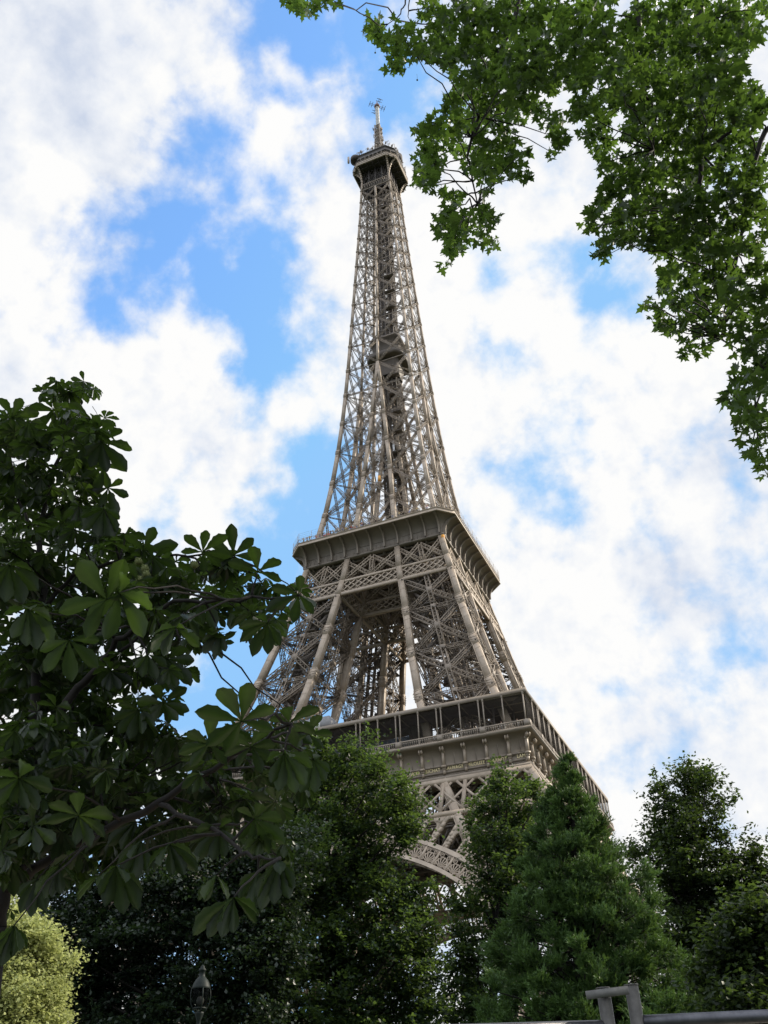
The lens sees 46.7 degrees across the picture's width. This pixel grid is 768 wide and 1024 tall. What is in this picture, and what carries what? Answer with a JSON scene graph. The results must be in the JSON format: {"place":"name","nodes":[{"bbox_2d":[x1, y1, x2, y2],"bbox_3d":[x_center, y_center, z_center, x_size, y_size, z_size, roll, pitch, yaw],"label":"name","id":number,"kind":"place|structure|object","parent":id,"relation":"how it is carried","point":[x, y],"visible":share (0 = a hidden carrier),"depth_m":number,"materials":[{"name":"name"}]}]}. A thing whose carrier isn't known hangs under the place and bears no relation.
{"place":"outdoors","nodes":[
{"label":"outdoors","id":0,"kind":"place"},
{"bbox_2d":[0,371,331,994],"bbox_3d":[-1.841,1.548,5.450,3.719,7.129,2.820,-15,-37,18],"label":"horse chestnut tree","id":1,"kind":"object","parent":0,"point":[69,796],"visible":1,"depth_m":5.21,"materials":[{"name":"green plant"}]},
{"bbox_2d":[0,0,767,1023],"label":"sky","id":2,"kind":"structure","parent":0,"point":[180,193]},
{"label":"ground","id":3,"kind":"structure","parent":0,"visible":0},
{"bbox_2d":[0,894,96,1023],"bbox_3d":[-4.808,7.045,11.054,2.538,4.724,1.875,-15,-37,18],"label":"golden shrub","id":4,"kind":"object","parent":3,"relation":"on","point":[33,986],"visible":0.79,"depth_m":11.46,"materials":[{"name":"yellow plant"}]},
{"bbox_2d":[10,817,337,1023],"bbox_3d":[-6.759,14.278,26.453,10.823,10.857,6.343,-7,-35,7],"label":"hornbeam tree","id":5,"kind":"object","parent":3,"relation":"on","point":[254,966],"visible":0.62,"depth_m":26.46,"materials":[{"name":"green plant"}]},
{"bbox_2d":[190,965,210,1023],"bbox_3d":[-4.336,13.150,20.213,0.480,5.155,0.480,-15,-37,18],"label":"street lamp","id":6,"kind":"object","parent":3,"relation":"on","point":[201,987],"visible":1,"depth_m":21.20,"materials":[{"name":"grey metal"}]},
{"bbox_2d":[253,720,465,1023],"bbox_3d":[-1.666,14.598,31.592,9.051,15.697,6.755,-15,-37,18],"label":"linden tree","id":7,"kind":"object","parent":3,"relation":"on","point":[407,990],"visible":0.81,"depth_m":30.96,"materials":[{"name":"green plant"}]},
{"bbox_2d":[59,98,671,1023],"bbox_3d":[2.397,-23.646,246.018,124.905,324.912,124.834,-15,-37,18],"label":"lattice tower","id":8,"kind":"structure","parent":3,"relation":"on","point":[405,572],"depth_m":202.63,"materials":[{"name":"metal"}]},
{"bbox_2d":[426,753,553,1023],"bbox_3d":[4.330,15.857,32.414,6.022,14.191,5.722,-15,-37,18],"label":"linden tree","id":9,"kind":"object","parent":3,"relation":"on","point":[503,837],"visible":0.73,"depth_m":33.34,"materials":[{"name":"green plant"}]},
{"bbox_2d":[279,0,767,481],"bbox_3d":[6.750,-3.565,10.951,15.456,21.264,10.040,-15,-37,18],"label":"plane tree","id":10,"kind":"object","parent":3,"relation":"on","point":[679,39],"visible":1,"depth_m":12.66,"materials":[{"name":"green plant"}]},
{"bbox_2d":[472,750,714,1023],"bbox_3d":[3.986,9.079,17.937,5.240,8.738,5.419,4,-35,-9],"label":"conifer tree","id":11,"kind":"object","parent":3,"relation":"on","point":[591,916],"visible":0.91,"depth_m":17.61,"materials":[{"name":"green plant"}]},
{"bbox_2d":[619,750,767,1011],"bbox_3d":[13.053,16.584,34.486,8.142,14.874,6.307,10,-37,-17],"label":"maple tree","id":12,"kind":"object","parent":3,"relation":"on","point":[690,883],"visible":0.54,"depth_m":35.52,"materials":[{"name":"green plant"}]},
{"bbox_2d":[651,871,767,1023],"bbox_3d":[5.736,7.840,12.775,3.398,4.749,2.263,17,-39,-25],"label":"maple sapling","id":13,"kind":"object","parent":3,"relation":"on","point":[731,974],"visible":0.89,"depth_m":13.20,"materials":[{"name":"green plant"}]},
{"label":"path","id":14,"kind":"structure","parent":0,"visible":0},
{"bbox_2d":[470,986,628,1023],"bbox_3d":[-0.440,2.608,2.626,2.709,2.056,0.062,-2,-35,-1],"label":"fence panel","id":15,"kind":"object","parent":14,"relation":"on","point":[603,995],"visible":1,"depth_m":3.18,"materials":[{"name":"metal"}]},
{"bbox_2d":[624,984,767,1023],"bbox_3d":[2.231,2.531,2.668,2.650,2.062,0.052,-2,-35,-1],"label":"fence panel","id":16,"kind":"object","parent":14,"relation":"on","point":[636,1016],"visible":0.9,"depth_m":3.16,"materials":[{"name":"metal"}]}
]}

